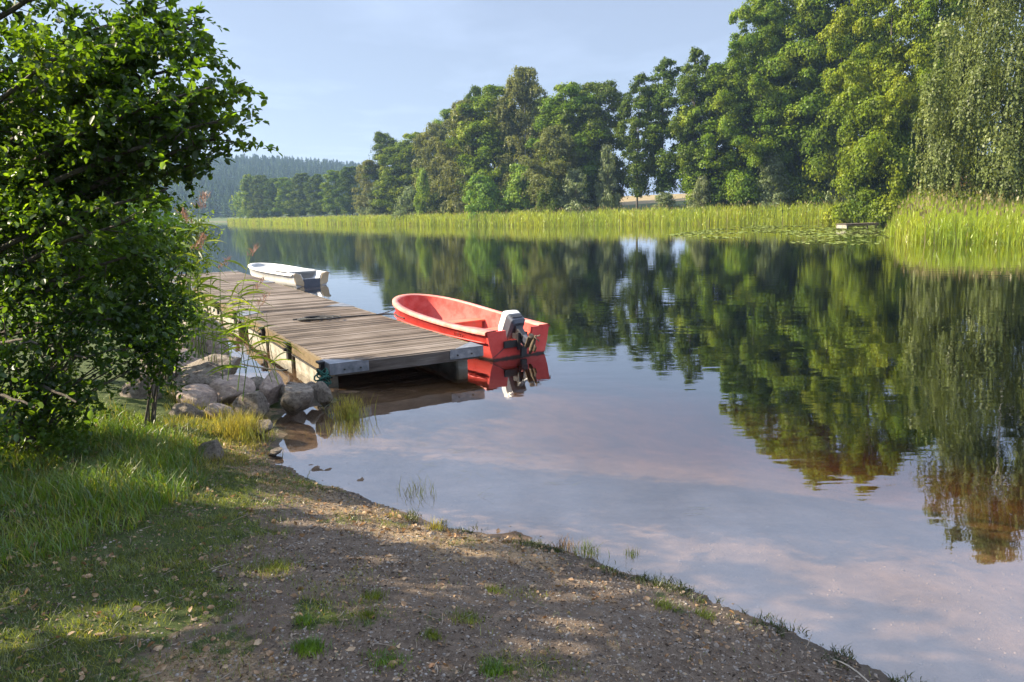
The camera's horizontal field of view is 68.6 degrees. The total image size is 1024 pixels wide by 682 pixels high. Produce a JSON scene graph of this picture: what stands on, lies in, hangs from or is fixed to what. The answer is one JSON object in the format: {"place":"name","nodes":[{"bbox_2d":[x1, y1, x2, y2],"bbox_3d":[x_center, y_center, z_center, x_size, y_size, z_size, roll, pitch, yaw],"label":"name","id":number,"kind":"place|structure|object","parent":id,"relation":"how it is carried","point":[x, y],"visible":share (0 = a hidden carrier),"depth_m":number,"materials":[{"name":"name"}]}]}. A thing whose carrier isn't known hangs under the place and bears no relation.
{"place":"outdoors","nodes":[
{"label":"outdoors","id":0,"kind":"place"},
{"bbox_2d":[161,386,266,470],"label":"bank grass","id":1,"kind":"structure","parent":0,"point":[210,422],"depth_m":8.14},
{"bbox_2d":[0,172,1023,681],"bbox_3d":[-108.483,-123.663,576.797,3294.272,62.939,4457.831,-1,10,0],"label":"ground","id":2,"kind":"structure","parent":0,"point":[920,462],"depth_m":5.88,"materials":[{"name":"soil"}]},
{"bbox_2d":[0,158,203,369],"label":"sunny bush","id":3,"kind":"object","parent":2,"relation":"on","point":[164,218],"visible":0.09,"depth_m":9.87,"materials":[{"name":"green plant"}]},
{"bbox_2d":[0,217,206,473],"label":"leafy shrub","id":4,"kind":"object","parent":2,"relation":"on","point":[41,429],"visible":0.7,"depth_m":6.97,"materials":[{"name":"green plant"}]},
{"bbox_2d":[0,377,221,577],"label":"long grass","id":5,"kind":"structure","parent":2,"relation":"on","point":[102,488],"depth_m":6.06,"materials":[{"name":"plant"}]},
{"bbox_2d":[119,372,162,398],"bbox_3d":[-4.683,0.703,9.407,0.472,0.637,0.474,20,20,42],"label":"rock","id":6,"kind":"object","parent":2,"relation":"on","point":[140,392],"visible":0.19,"depth_m":9.28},
{"bbox_2d":[0,0,282,446],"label":"alder tree","id":7,"kind":"object","parent":2,"relation":"on","point":[84,140],"visible":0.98,"depth_m":6.12,"materials":[{"name":"green plant"}]},
{"bbox_2d":[6,129,281,218],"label":"shore woods","id":8,"kind":"object","parent":2,"relation":"on","point":[237,200],"depth_m":351.26,"materials":[{"name":"green plant"}]},
{"bbox_2d":[114,294,201,424],"bbox_3d":[-3.592,0.337,7.673,0.760,1.589,1.268,-3,10,-12],"label":"bush","id":9,"kind":"object","parent":2,"relation":"on","point":[155,396],"visible":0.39,"depth_m":7.79,"materials":[{"name":"green plant"}]},
{"bbox_2d":[169,403,198,416],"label":"rock","id":10,"kind":"object","parent":2,"relation":"on","point":[183,408],"visible":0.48,"depth_m":8.81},
{"bbox_2d":[146,203,225,380],"bbox_3d":[-4.614,-0.599,10.340,1.251,2.670,1.795,-1,10,0],"label":"willowherb","id":11,"kind":"object","parent":2,"relation":"on","point":[195,224],"visible":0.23,"depth_m":10.57,"materials":[{"name":"green plant"}]},
{"bbox_2d":[173,374,204,385],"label":"rock","id":12,"kind":"object","parent":2,"relation":"on","point":[193,379],"visible":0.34,"depth_m":10.17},
{"bbox_2d":[175,207,208,353],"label":"reed","id":13,"kind":"object","parent":2,"relation":"on","point":[184,215],"visible":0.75,"depth_m":8.72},
{"bbox_2d":[176,384,217,407],"bbox_3d":[-4.005,0.728,9.537,0.622,0.325,0.632,7,16,4],"label":"rock","id":14,"kind":"object","parent":2,"relation":"on","point":[195,392],"visible":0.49,"depth_m":9.38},
{"bbox_2d":[166,191,235,354],"bbox_3d":[-3.561,-0.770,8.573,0.728,1.879,0.370,-6,11,-25],"label":"reed","id":15,"kind":"object","parent":2,"relation":"on","point":[205,224],"visible":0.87,"depth_m":8.49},
{"bbox_2d":[176,313,229,356],"bbox_3d":[-5.631,0.186,12.913,1.286,1.456,1.284,5,12,32],"label":"boulder","id":16,"kind":"object","parent":2,"relation":"on","point":[209,344],"visible":0.07,"depth_m":12.65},
{"bbox_2d":[174,232,231,360],"bbox_3d":[-3.450,-0.492,8.348,0.588,1.435,0.312,-4,10,-16],"label":"reed","id":17,"kind":"object","parent":2,"relation":"on","point":[207,278],"visible":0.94,"depth_m":8.29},
{"bbox_2d":[171,354,240,380],"bbox_3d":[-4.503,0.451,10.988,1.188,0.504,0.911,-9,12,-36],"label":"rock","id":18,"kind":"object","parent":2,"relation":"on","point":[200,368],"visible":0.44,"depth_m":10.82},
{"bbox_2d":[196,439,224,459],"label":"rock","id":19,"kind":"object","parent":2,"relation":"on","point":[215,446],"visible":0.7,"depth_m":7.51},
{"bbox_2d":[204,403,233,419],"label":"rock","id":20,"kind":"object","parent":2,"relation":"on","point":[210,412],"visible":0.62,"depth_m":8.84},
{"bbox_2d":[201,256,246,379],"bbox_3d":[-3.336,-0.262,8.582,0.610,1.431,0.333,-3,10,-11],"label":"reed","id":21,"kind":"object","parent":2,"relation":"on","point":[224,315],"visible":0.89,"depth_m":8.61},
{"bbox_2d":[156,226,303,383],"bbox_3d":[-3.546,-0.361,8.926,2.225,2.057,1.597,-1,10,0],"label":"reed thicket","id":22,"kind":"object","parent":2,"relation":"on","point":[200,279],"visible":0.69,"depth_m":8.84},
{"bbox_2d":[209,375,255,403],"bbox_3d":[-3.633,0.654,9.762,0.689,0.361,0.525,7,13,40],"label":"rock","id":23,"kind":"object","parent":2,"relation":"on","point":[227,392],"visible":0.67,"depth_m":9.58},
{"bbox_2d":[206,242,265,380],"bbox_3d":[-3.057,-0.323,8.299,0.793,1.533,0.253,-1,10,0],"label":"reed","id":24,"kind":"object","parent":2,"relation":"on","point":[239,264],"visible":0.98,"depth_m":8.25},
{"bbox_2d":[208,276,267,390],"bbox_3d":[-2.973,-0.074,8.111,0.918,1.258,0.241,0,10,9],"label":"reed","id":25,"kind":"object","parent":2,"relation":"on","point":[230,366],"visible":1,"depth_m":8.12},
{"bbox_2d":[207,403,275,445],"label":"grass tuft","id":26,"kind":"object","parent":2,"relation":"on","point":[242,425],"visible":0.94,"depth_m":8.25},
{"bbox_2d":[209,292,278,400],"bbox_3d":[-2.920,0.059,8.138,0.670,1.208,0.491,-7,11,-31],"label":"reed","id":27,"kind":"object","parent":2,"relation":"on","point":[237,327],"visible":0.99,"depth_m":8.13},
{"bbox_2d":[237,174,261,218],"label":"alder tree","id":28,"kind":"object","parent":2,"relation":"on","point":[244,186],"visible":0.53,"depth_m":317.19,"materials":[{"name":"green plant"}]},
{"bbox_2d":[232,391,269,417],"bbox_3d":[-3.249,0.788,9.299,0.441,0.344,0.339,-1,10,2],"label":"rock","id":29,"kind":"object","parent":2,"relation":"on","point":[257,401],"visible":0.87,"depth_m":9.18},
{"bbox_2d":[247,174,272,218],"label":"alder tree","id":30,"kind":"object","parent":2,"relation":"on","point":[256,198],"visible":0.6,"depth_m":309.98,"materials":[{"name":"green plant"}]},
{"bbox_2d":[253,419,273,435],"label":"rock","id":31,"kind":"object","parent":2,"relation":"on","point":[268,427],"visible":0.66,"depth_m":8.34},
{"bbox_2d":[259,370,283,404],"bbox_3d":[-3.166,0.638,9.886,0.302,0.489,0.415,-2,10,-5],"label":"rock","id":32,"kind":"object","parent":2,"relation":"on","point":[268,389],"visible":0.75,"depth_m":9.79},
{"bbox_2d":[258,178,284,217],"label":"alder tree","id":33,"kind":"object","parent":2,"relation":"on","point":[270,194],"visible":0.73,"depth_m":303.94,"materials":[{"name":"green plant"}]},
{"bbox_2d":[233,552,315,580],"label":"grass tuft","id":34,"kind":"object","parent":2,"relation":"on","point":[272,567],"visible":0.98,"depth_m":4.73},
{"bbox_2d":[271,177,299,216],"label":"alder tree","id":35,"kind":"object","parent":2,"relation":"on","point":[285,191],"visible":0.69,"depth_m":292.98,"materials":[{"name":"green plant"}]},
{"bbox_2d":[280,383,313,415],"bbox_3d":[-2.676,0.727,9.391,0.428,0.388,0.502,-10,16,-10],"label":"rock","id":36,"kind":"object","parent":2,"relation":"on","point":[296,398],"visible":1,"depth_m":9.22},
{"bbox_2d":[287,173,316,215],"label":"alder tree","id":37,"kind":"object","parent":2,"relation":"on","point":[298,202],"visible":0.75,"depth_m":284.79,"materials":[{"name":"green plant"}]},
{"bbox_2d":[279,634,332,660],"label":"grass tuft","id":38,"kind":"object","parent":2,"relation":"on","point":[303,646],"visible":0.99,"depth_m":3.67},
{"bbox_2d":[301,174,328,215],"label":"alder tree","id":39,"kind":"object","parent":2,"relation":"on","point":[316,180],"visible":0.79,"depth_m":274.56,"materials":[{"name":"green plant"}]},
{"bbox_2d":[134,153,503,218],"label":"hill forest","id":40,"kind":"object","parent":2,"relation":"on","point":[222,185],"visible":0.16,"depth_m":670.13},
{"bbox_2d":[313,381,332,405],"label":"rock","id":41,"kind":"object","parent":2,"relation":"on","point":[323,396],"visible":0.96,"depth_m":9.63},
{"bbox_2d":[318,170,346,215],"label":"alder tree","id":42,"kind":"object","parent":2,"relation":"on","point":[329,195],"visible":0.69,"depth_m":262.57,"materials":[{"name":"green plant"}]},
{"bbox_2d":[315,416,376,437],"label":"grass tuft","id":43,"kind":"object","parent":2,"relation":"on","point":[349,426],"visible":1,"depth_m":8.84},
{"bbox_2d":[333,166,363,214],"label":"alder tree","id":44,"kind":"object","parent":2,"relation":"on","point":[348,184],"visible":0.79,"depth_m":254.60,"materials":[{"name":"green plant"}]},
{"bbox_2d":[322,390,376,424],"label":"grass tuft","id":45,"kind":"object","parent":2,"relation":"on","point":[351,413],"visible":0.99,"depth_m":9.34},
{"bbox_2d":[349,159,382,215],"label":"birch tree","id":46,"kind":"object","parent":2,"relation":"on","point":[366,184],"visible":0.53,"depth_m":210.88,"materials":[{"name":"green plant"}]},
{"bbox_2d":[360,582,386,603],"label":"grass tuft","id":47,"kind":"object","parent":2,"relation":"on","point":[373,595],"visible":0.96,"depth_m":4.37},
{"bbox_2d":[355,185,395,214],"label":"willow shrub","id":48,"kind":"object","parent":2,"relation":"on","point":[382,210],"visible":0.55,"depth_m":209.25,"materials":[{"name":"green plant"}]},
{"bbox_2d":[362,130,402,213],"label":"alder tree","id":49,"kind":"object","parent":2,"relation":"on","point":[380,140],"visible":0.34,"depth_m":208.90,"materials":[{"name":"green plant"}]},
{"bbox_2d":[345,639,420,674],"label":"grass tuft","id":50,"kind":"object","parent":2,"relation":"on","point":[385,661],"visible":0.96,"depth_m":3.60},
{"bbox_2d":[369,146,414,213],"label":"alder tree","id":51,"kind":"object","parent":2,"relation":"on","point":[386,178],"visible":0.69,"depth_m":198.23,"materials":[{"name":"green plant"}]},
{"bbox_2d":[391,185,420,220],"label":"willow shrub","id":52,"kind":"object","parent":2,"relation":"on","point":[409,193],"visible":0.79,"depth_m":173.33,"materials":[{"name":"green plant"}]},
{"bbox_2d":[382,131,430,207],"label":"alder tree","id":53,"kind":"object","parent":2,"relation":"on","point":[405,146],"visible":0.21,"depth_m":196.96,"materials":[{"name":"green plant"}]},
{"bbox_2d":[0,453,841,681],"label":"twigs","id":54,"kind":"object","parent":2,"relation":"on","point":[353,596],"visible":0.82,"depth_m":4.27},
{"bbox_2d":[413,168,430,216],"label":"bright shrub","id":55,"kind":"object","parent":2,"relation":"on","point":[422,192],"visible":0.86,"depth_m":169.68,"materials":[{"name":"green plant"}]},
{"bbox_2d":[419,624,445,642],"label":"grass tuft","id":56,"kind":"object","parent":2,"relation":"on","point":[435,635],"visible":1,"depth_m":3.85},
{"bbox_2d":[0,406,869,681],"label":"lawn grass","id":57,"kind":"structure","parent":2,"relation":"on","point":[125,569],"depth_m":4.54,"materials":[{"name":"plant"}]},
{"bbox_2d":[410,122,461,209],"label":"birch tree","id":58,"kind":"object","parent":2,"relation":"on","point":[426,150],"visible":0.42,"depth_m":177.65,"materials":[{"name":"green plant"}]},
{"bbox_2d":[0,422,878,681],"bbox_3d":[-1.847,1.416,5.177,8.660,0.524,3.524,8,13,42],"label":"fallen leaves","id":59,"kind":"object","parent":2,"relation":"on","point":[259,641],"visible":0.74,"depth_m":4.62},
{"bbox_2d":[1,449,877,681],"bbox_3d":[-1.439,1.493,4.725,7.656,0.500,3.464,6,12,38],"label":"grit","id":60,"kind":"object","parent":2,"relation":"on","point":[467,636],"visible":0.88,"depth_m":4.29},
{"bbox_2d":[0,437,881,681],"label":"litter","id":61,"kind":"object","parent":2,"relation":"on","point":[462,639],"visible":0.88,"depth_m":4.28,"materials":[{"name":"plant"}]},
{"bbox_2d":[423,184,462,217],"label":"dark shrub","id":62,"kind":"object","parent":2,"relation":"on","point":[435,199],"visible":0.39,"depth_m":169.71,"materials":[{"name":"green plant"}]},
{"bbox_2d":[428,109,463,206],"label":"alder tree","id":63,"kind":"object","parent":2,"relation":"on","point":[444,114],"visible":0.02,"depth_m":186.37,"materials":[{"name":"green plant"}]},
{"bbox_2d":[103,472,823,678],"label":"stones","id":64,"kind":"object","parent":2,"relation":"on","point":[716,644],"visible":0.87,"depth_m":4.39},
{"bbox_2d":[428,99,499,213],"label":"birch tree","id":65,"kind":"object","parent":2,"relation":"on","point":[450,166],"visible":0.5,"depth_m":158.22,"materials":[{"name":"green plant"}]},
{"bbox_2d":[446,606,491,628],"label":"grass tuft","id":66,"kind":"object","parent":2,"relation":"on","point":[470,620],"visible":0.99,"depth_m":4.13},
{"bbox_2d":[455,84,491,212],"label":"alder tree","id":67,"kind":"object","parent":2,"relation":"on","point":[475,91],"visible":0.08,"depth_m":157.56,"materials":[{"name":"green plant"}]},
{"bbox_2d":[461,173,501,223],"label":"bright shrub","id":68,"kind":"object","parent":2,"relation":"on","point":[481,184],"visible":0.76,"depth_m":146.36,"materials":[{"name":"green plant"}]},
{"bbox_2d":[443,84,524,213],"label":"alder tree","id":69,"kind":"object","parent":2,"relation":"on","point":[490,148],"visible":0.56,"depth_m":152.13,"materials":[{"name":"green plant"}]},
{"bbox_2d":[476,654,517,681],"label":"grass tuft","id":70,"kind":"object","parent":2,"relation":"on","point":[497,666],"visible":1,"depth_m":3.57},
{"bbox_2d":[496,163,536,212],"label":"bright shrub","id":71,"kind":"object","parent":2,"relation":"on","point":[513,199],"visible":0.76,"depth_m":145.32,"materials":[{"name":"green plant"}]},
{"bbox_2d":[489,64,547,209],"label":"birch tree","id":72,"kind":"object","parent":2,"relation":"on","point":[524,85],"visible":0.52,"depth_m":147.29,"materials":[{"name":"green plant"}]},
{"bbox_2d":[226,198,848,225],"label":"reeds","id":73,"kind":"object","parent":2,"relation":"on","point":[732,215],"visible":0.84,"depth_m":120.55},
{"bbox_2d":[530,176,566,223],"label":"dark shrub","id":74,"kind":"object","parent":2,"relation":"on","point":[544,198],"visible":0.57,"depth_m":132.48,"materials":[{"name":"green plant"}]},
{"bbox_2d":[518,124,586,211],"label":"birch tree","id":75,"kind":"object","parent":2,"relation":"on","point":[553,139],"visible":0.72,"depth_m":134.59,"materials":[{"name":"green plant"}]},
{"bbox_2d":[524,81,613,209],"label":"alder tree","id":76,"kind":"object","parent":2,"relation":"on","point":[554,113],"visible":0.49,"depth_m":136.91,"materials":[{"name":"green plant"}]},
{"bbox_2d":[556,166,594,215],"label":"willow shrub","id":77,"kind":"object","parent":2,"relation":"on","point":[572,190],"visible":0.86,"depth_m":132.13,"materials":[{"name":"green plant"}]},
{"bbox_2d":[563,538,609,558],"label":"grass tuft","id":78,"kind":"object","parent":2,"relation":"on","point":[589,550],"visible":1,"depth_m":5.51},
{"bbox_2d":[559,79,631,208],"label":"alder tree","id":79,"kind":"object","parent":2,"relation":"on","point":[609,91],"visible":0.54,"depth_m":137.17,"materials":[{"name":"green plant"}]},
{"bbox_2d":[593,141,621,210],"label":"willow shrub","id":80,"kind":"object","parent":2,"relation":"on","point":[603,191],"visible":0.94,"depth_m":132.08,"materials":[{"name":"green plant"}]},
{"bbox_2d":[612,71,665,215],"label":"alder tree","id":81,"kind":"object","parent":2,"relation":"on","point":[637,181],"visible":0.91,"depth_m":128.48,"materials":[{"name":"green plant"}]},
{"bbox_2d":[631,56,699,194],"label":"alder tree","id":82,"kind":"object","parent":2,"relation":"on","point":[665,181],"visible":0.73,"depth_m":126.79,"materials":[{"name":"green plant"}]},
{"bbox_2d":[653,191,681,213],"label":"willow shrub","id":83,"kind":"object","parent":2,"relation":"on","point":[664,198],"visible":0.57,"depth_m":126.81,"materials":[{"name":"green plant"}]},
{"bbox_2d":[406,508,934,681],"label":"shore weeds","id":84,"kind":"object","parent":2,"relation":"on","point":[557,550],"visible":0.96,"depth_m":4.96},
{"bbox_2d":[660,46,723,201],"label":"alder tree","id":85,"kind":"object","parent":2,"relation":"on","point":[686,83],"visible":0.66,"depth_m":121.48,"materials":[{"name":"green plant"}]},
{"bbox_2d":[686,176,711,219],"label":"willow shrub","id":86,"kind":"object","parent":2,"relation":"on","point":[702,183],"visible":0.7,"depth_m":120.74,"materials":[{"name":"green plant"}]},
{"bbox_2d":[662,62,749,206],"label":"alder tree","id":87,"kind":"object","parent":2,"relation":"on","point":[714,83],"visible":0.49,"depth_m":120.26,"materials":[{"name":"green plant"}]},
{"bbox_2d":[705,164,755,212],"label":"dark shrub","id":88,"kind":"object","parent":2,"relation":"on","point":[717,197],"visible":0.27,"depth_m":120.25,"materials":[{"name":"green plant"}]},
{"bbox_2d":[703,0,817,206],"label":"alder tree","id":89,"kind":"object","parent":2,"relation":"on","point":[741,184],"visible":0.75,"depth_m":115.02,"materials":[{"name":"green plant"}]},
{"bbox_2d":[753,152,798,213],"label":"willow shrub","id":90,"kind":"object","parent":2,"relation":"on","point":[771,170],"visible":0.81,"depth_m":114.65,"materials":[{"name":"green plant"}]},
{"bbox_2d":[733,0,851,209],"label":"alder tree","id":91,"kind":"object","parent":2,"relation":"on","point":[796,108],"visible":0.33,"depth_m":112.31,"materials":[{"name":"green plant"}]},
{"bbox_2d":[788,165,843,213],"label":"dark shrub","id":92,"kind":"object","parent":2,"relation":"on","point":[808,180],"visible":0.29,"depth_m":113.61,"materials":[{"name":"green plant"}]},
{"bbox_2d":[820,140,853,205],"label":"willow shrub","id":93,"kind":"object","parent":2,"relation":"on","point":[832,196],"visible":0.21,"depth_m":111.51,"materials":[{"name":"green plant"}]},
{"bbox_2d":[773,0,903,206],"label":"alder tree","id":94,"kind":"object","parent":2,"relation":"on","point":[821,12],"visible":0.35,"depth_m":110.14,"materials":[{"name":"green plant"}]},
{"bbox_2d":[815,0,945,224],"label":"alder tree","id":95,"kind":"object","parent":2,"relation":"on","point":[856,167],"visible":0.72,"depth_m":86.26,"materials":[{"name":"green plant"}]},
{"bbox_2d":[849,149,917,222],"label":"dark shrub","id":96,"kind":"object","parent":2,"relation":"on","point":[881,184],"visible":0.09,"depth_m":88.96,"materials":[{"name":"green plant"}]},
{"bbox_2d":[870,0,999,222],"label":"alder tree","id":97,"kind":"object","parent":2,"relation":"on","point":[927,13],"visible":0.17,"depth_m":83.48,"materials":[{"name":"green plant"}]},
{"bbox_2d":[881,183,1023,243],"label":"reeds","id":98,"kind":"object","parent":2,"relation":"on","point":[933,221],"visible":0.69,"depth_m":48.64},
{"bbox_2d":[907,0,1023,211],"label":"birch tree","id":99,"kind":"object","parent":2,"relation":"on","point":[975,75],"visible":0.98,"depth_m":57.30,"materials":[{"name":"green plant"}]},
{"bbox_2d":[0,0,1023,195],"label":"sky","id":100,"kind":"structure","parent":0,"point":[333,74],"materials":[{"name":"blue"}]},
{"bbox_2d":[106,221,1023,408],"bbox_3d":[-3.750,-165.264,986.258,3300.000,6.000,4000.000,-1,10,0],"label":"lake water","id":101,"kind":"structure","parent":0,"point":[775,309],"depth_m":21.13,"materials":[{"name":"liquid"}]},
{"bbox_2d":[170,271,268,298],"bbox_3d":[-10.473,-1.917,26.357,2.648,0.616,6.044,-7,11,-29],"label":"dock section","id":102,"kind":"object","parent":101,"relation":"on","point":[230,277],"visible":0.37,"depth_m":25.97,"materials":[{"name":"brown wood"}]},
{"bbox_2d":[191,281,347,329],"bbox_3d":[-6.920,-0.966,20.401,2.548,0.616,7.944,-7,11,-29],"label":"dock section","id":103,"kind":"object","parent":101,"relation":"on","point":[283,298],"visible":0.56,"depth_m":19.20,"materials":[{"name":"brown wood"}]},
{"bbox_2d":[248,263,329,286],"bbox_3d":[-8.875,-2.521,28.950,1.607,0.798,5.102,-10,13,-40],"label":"rowing boat","id":104,"kind":"object","parent":101,"relation":"on","point":[288,275],"visible":0.93,"depth_m":27.72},
{"bbox_2d":[240,304,483,386],"bbox_3d":[-3.232,0.044,14.094,2.548,0.616,6.794,-7,11,-29],"label":"dock section","id":105,"kind":"object","parent":101,"relation":"on","point":[336,348],"visible":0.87,"depth_m":12.44,"materials":[{"name":"brown wood"}]},
{"bbox_2d":[313,368,331,385],"bbox_3d":[-2.671,0.573,10.577,0.247,0.383,0.220,-1,10,0],"label":"rope bundle","id":106,"kind":"object","parent":105,"relation":"hanging from","point":[325,376],"visible":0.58,"depth_m":10.52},
{"bbox_2d":[293,313,404,320],"bbox_3d":[-3.284,-0.493,15.191,2.274,0.069,0.758,-2,10,-4],"label":"rope","id":107,"kind":"object","parent":105,"relation":"on","point":[314,318],"visible":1,"depth_m":15.16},
{"bbox_2d":[392,294,549,360],"bbox_3d":[-1.129,-0.306,14.749,1.596,0.938,4.324,-8,12,-35],"label":"motorboat","id":108,"kind":"object","parent":101,"relation":"on","point":[464,320],"visible":0.7,"depth_m":14.57,"materials":[{"name":"plastic"}]},
{"bbox_2d":[498,310,539,355],"bbox_3d":[0.072,-0.040,12.931,0.516,0.906,1.048,-8,12,-35],"label":"outboard motor","id":109,"kind":"object","parent":108,"relation":"attached to","point":[511,323],"visible":0.95,"depth_m":12.94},
{"bbox_2d":[669,225,891,244],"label":"lily pads","id":110,"kind":"object","parent":101,"relation":"on","point":[832,235],"visible":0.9,"depth_m":69.36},
{"bbox_2d":[836,223,878,228],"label":"jetty","id":111,"kind":"object","parent":101,"relation":"on","point":[843,225],"visible":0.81,"depth_m":73.80,"materials":[{"name":"grey wood"}]},
{"bbox_2d":[280,422,1023,681],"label":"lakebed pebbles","id":112,"kind":"object","parent":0,"point":[979,675],"visible":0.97,"depth_m":6.14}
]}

